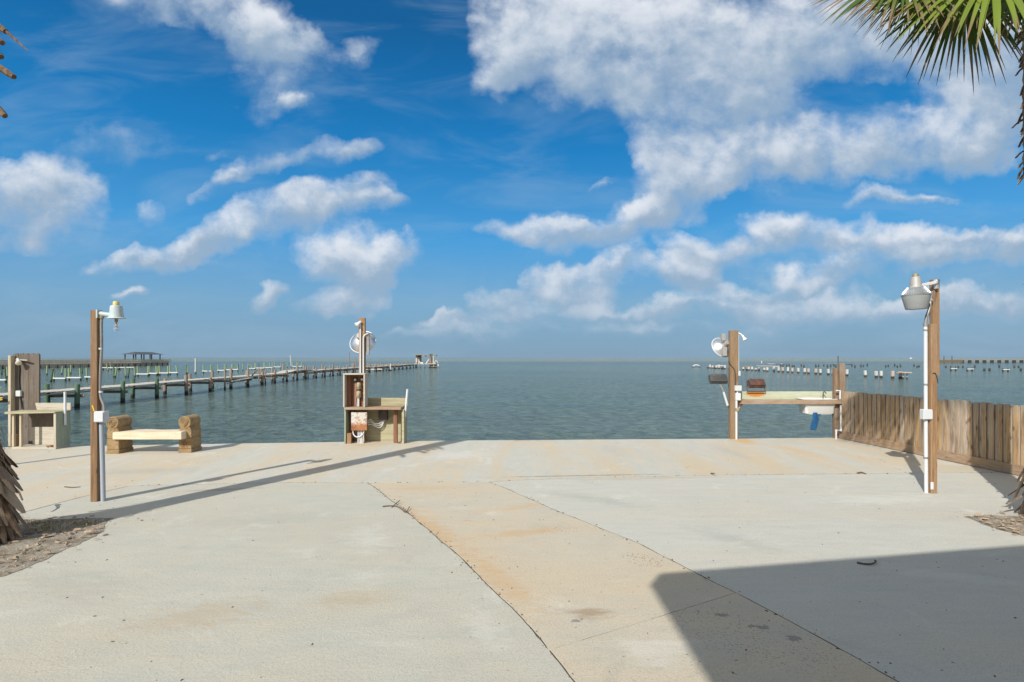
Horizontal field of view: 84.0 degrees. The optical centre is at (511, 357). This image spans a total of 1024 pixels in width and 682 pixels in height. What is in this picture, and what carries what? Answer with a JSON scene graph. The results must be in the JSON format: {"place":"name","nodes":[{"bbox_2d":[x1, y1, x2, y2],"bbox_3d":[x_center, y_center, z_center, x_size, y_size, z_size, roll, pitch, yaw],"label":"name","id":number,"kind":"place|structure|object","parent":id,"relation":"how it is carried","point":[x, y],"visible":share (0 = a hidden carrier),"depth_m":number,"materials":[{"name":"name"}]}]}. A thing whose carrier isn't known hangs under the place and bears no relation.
{"place":"outdoors","nodes":[
{"label":"outdoors","id":0,"kind":"place"},
{"bbox_2d":[0,482,572,681],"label":"pavement","id":1,"kind":"structure","parent":0,"point":[378,601],"depth_m":4.70,"materials":[{"name":"grey concrete"}]},
{"bbox_2d":[0,515,138,576],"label":"mulch","id":2,"kind":"object","parent":1,"relation":"on","point":[15,558],"visible":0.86,"depth_m":6.29,"materials":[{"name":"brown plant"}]},
{"bbox_2d":[0,24,33,542],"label":"palm tree","id":3,"kind":"object","parent":2,"relation":"on","point":[10,504],"visible":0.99,"depth_m":6.12,"materials":[{"name":"brown plant"}]},
{"bbox_2d":[20,516,98,532],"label":"grass","id":4,"kind":"structure","parent":2,"relation":"on","point":[43,528],"depth_m":6.72,"materials":[{"name":"brown plant"}]},
{"bbox_2d":[90,301,125,501],"bbox_3d":[-5.611,0.621,7.910,0.449,2.798,0.230,0,0,0],"label":"lamp post","id":5,"kind":"object","parent":1,"relation":"on","point":[98,417],"visible":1,"depth_m":7.87,"materials":[{"name":"brown wood"}]},
{"bbox_2d":[383,500,409,513],"bbox_3d":[-1.432,1.978,7.502,0.574,0.046,0.283,0,0,44],"label":"twig","id":6,"kind":"object","parent":1,"relation":"on","point":[397,506],"visible":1,"depth_m":7.60,"materials":[{"name":"wood"}]},
{"bbox_2d":[3,438,999,512],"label":"pavement","id":7,"kind":"structure","parent":0,"point":[38,472],"depth_m":10.82,"materials":[{"name":"concrete"}]},
{"bbox_2d":[5,353,71,448],"bbox_3d":[-10.592,0.955,12.645,1.446,2.090,0.590,0,0,0],"label":"cleaning station","id":8,"kind":"object","parent":7,"relation":"on","point":[34,422],"visible":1,"depth_m":12.79,"materials":[{"name":"brown wood"}]},
{"bbox_2d":[106,414,201,453],"bbox_3d":[-7.574,1.616,12.043,1.709,0.768,0.586,0,0,0],"label":"garden bench","id":9,"kind":"object","parent":7,"relation":"on","point":[122,434],"visible":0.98,"depth_m":11.90,"materials":[{"name":"brown log wood"},{"name":"yellow timber"}]},
{"bbox_2d":[343,318,408,443],"bbox_3d":[-3.161,0.535,13.496,1.506,2.931,0.792,0,0,0],"label":"cleaning station","id":10,"kind":"object","parent":7,"relation":"on","point":[366,418],"visible":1,"depth_m":13.38,"materials":[{"name":"brown wood"}]},
{"bbox_2d":[708,330,844,438],"bbox_3d":[6.516,0.970,14.127,3.363,3.260,0.646,0,0,0],"label":"cleaning station","id":11,"kind":"object","parent":7,"relation":"on","point":[819,403],"visible":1,"depth_m":13.99,"materials":[{"name":"brown wood"}]},
{"bbox_2d":[810,413,818,430],"bbox_3d":[7.444,1.582,14.004,0.215,0.443,0.081,0,0,0],"label":"cloth","id":12,"kind":"object","parent":11,"relation":"hanging from","point":[814,422],"visible":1,"depth_m":13.97,"materials":[{"name":"blue fabric"}]},
{"bbox_2d":[19,472,986,681],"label":"joint bed","id":13,"kind":"object","parent":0,"point":[535,633],"visible":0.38,"depth_m":5.12,"materials":[{"name":"grey concrete"}]},
{"bbox_2d":[46,450,1015,680],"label":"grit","id":14,"kind":"object","parent":13,"relation":"on","point":[545,557],"visible":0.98,"depth_m":5.55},
{"bbox_2d":[0,357,1023,446],"bbox_3d":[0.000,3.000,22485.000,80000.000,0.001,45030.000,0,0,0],"label":"water","id":15,"kind":"structure","parent":0,"point":[517,398],"depth_m":44.70,"materials":[{"name":"teal liquid"}]},
{"bbox_2d":[0,369,6,382],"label":"boat slip","id":16,"kind":"object","parent":15,"relation":"in","point":[5,378],"visible":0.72,"depth_m":65.35,"materials":[{"name":"white paint"}]},
{"bbox_2d":[53,368,66,381],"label":"boat slip","id":17,"kind":"object","parent":15,"relation":"in","point":[54,378],"visible":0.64,"depth_m":70.15,"materials":[{"name":"white paint"}]},
{"bbox_2d":[67,368,81,380],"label":"boat slip","id":18,"kind":"object","parent":15,"relation":"in","point":[68,377],"visible":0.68,"depth_m":72.36,"materials":[{"name":"white paint"}]},
{"bbox_2d":[0,359,170,368],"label":"pier","id":19,"kind":"structure","parent":15,"relation":"in","point":[86,363],"depth_m":179.04,"materials":[{"name":"grey wood"}]},
{"bbox_2d":[124,352,163,358],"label":"pavilion","id":20,"kind":"structure","parent":19,"relation":"on","point":[150,354],"depth_m":198.88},
{"bbox_2d":[136,366,148,376],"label":"boat slip","id":21,"kind":"object","parent":15,"relation":"in","point":[137,373],"visible":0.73,"depth_m":88.27,"materials":[{"name":"white paint"}]},
{"bbox_2d":[148,366,156,375],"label":"boat slip","id":22,"kind":"object","parent":15,"relation":"in","point":[152,373],"visible":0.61,"depth_m":91.81,"materials":[{"name":"white paint"}]},
{"bbox_2d":[159,366,168,374],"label":"boat slip","id":23,"kind":"object","parent":15,"relation":"in","point":[160,372],"visible":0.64,"depth_m":94.06,"materials":[{"name":"white paint"}]},
{"bbox_2d":[169,365,177,374],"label":"boat slip","id":24,"kind":"object","parent":15,"relation":"in","point":[170,372],"visible":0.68,"depth_m":96.44,"materials":[{"name":"white paint"}]},
{"bbox_2d":[0,357,416,408],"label":"pier","id":25,"kind":"structure","parent":15,"relation":"in","point":[188,380],"depth_m":49.71,"materials":[{"name":"grey wood"}]},
{"bbox_2d":[366,364,391,370],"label":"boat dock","id":26,"kind":"object","parent":15,"relation":"in","point":[389,369],"visible":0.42,"depth_m":127.16,"materials":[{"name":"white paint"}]},
{"bbox_2d":[413,354,438,367],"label":"pavilion","id":27,"kind":"structure","parent":15,"relation":"in","point":[432,364],"depth_m":163.10,"materials":[{"name":"grey wood"}]},
{"bbox_2d":[896,372,911,378],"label":"boat platform","id":28,"kind":"object","parent":15,"relation":"in","point":[903,374],"visible":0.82,"depth_m":78.11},
{"bbox_2d":[940,356,1023,362],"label":"pier","id":29,"kind":"structure","parent":15,"relation":"in","point":[969,361],"depth_m":296.74,"materials":[{"name":"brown wood"}]},
{"bbox_2d":[0,0,1023,356],"label":"sky","id":30,"kind":"structure","parent":0,"point":[245,178],"materials":[{"name":"blue"}]},
{"bbox_2d":[369,482,734,649],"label":"pavement","id":31,"kind":"structure","parent":0,"point":[583,560],"depth_m":5.52,"materials":[{"name":"beige concrete"}]},
{"bbox_2d":[550,593,896,681],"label":"pavement","id":32,"kind":"structure","parent":0,"point":[716,638],"depth_m":3.85,"materials":[{"name":"beige concrete"}]},
{"bbox_2d":[491,472,1023,681],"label":"pavement","id":33,"kind":"structure","parent":0,"point":[777,556],"depth_m":5.92,"materials":[{"name":"grey concrete"}]},
{"bbox_2d":[857,560,876,564],"bbox_3d":[3.447,1.987,5.502,0.207,0.028,0.082,0,0,-8],"label":"twig","id":34,"kind":"object","parent":33,"relation":"on","point":[867,563],"visible":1,"depth_m":5.48,"materials":[{"name":"wood"}]},
{"bbox_2d":[900,274,939,493],"bbox_3d":[6.038,0.398,8.338,0.623,3.244,0.395,0,0,0],"label":"lamp post","id":35,"kind":"object","parent":33,"relation":"on","point":[916,295],"visible":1,"depth_m":8.36,"materials":[{"name":"brown wood"}]},
{"bbox_2d":[841,391,1023,475],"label":"board fence","id":36,"kind":"object","parent":33,"relation":"on","point":[987,435],"visible":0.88,"depth_m":11.01,"materials":[{"name":"brown wood"}]},
{"bbox_2d":[958,511,1023,535],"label":"mulch","id":37,"kind":"object","parent":33,"relation":"on","point":[1001,524],"visible":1,"depth_m":6.85,"materials":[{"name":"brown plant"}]},
{"bbox_2d":[811,0,1023,516],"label":"palm tree","id":38,"kind":"object","parent":37,"relation":"on","point":[957,20],"visible":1,"depth_m":6.71,"materials":[{"name":"green plant"}]}
]}

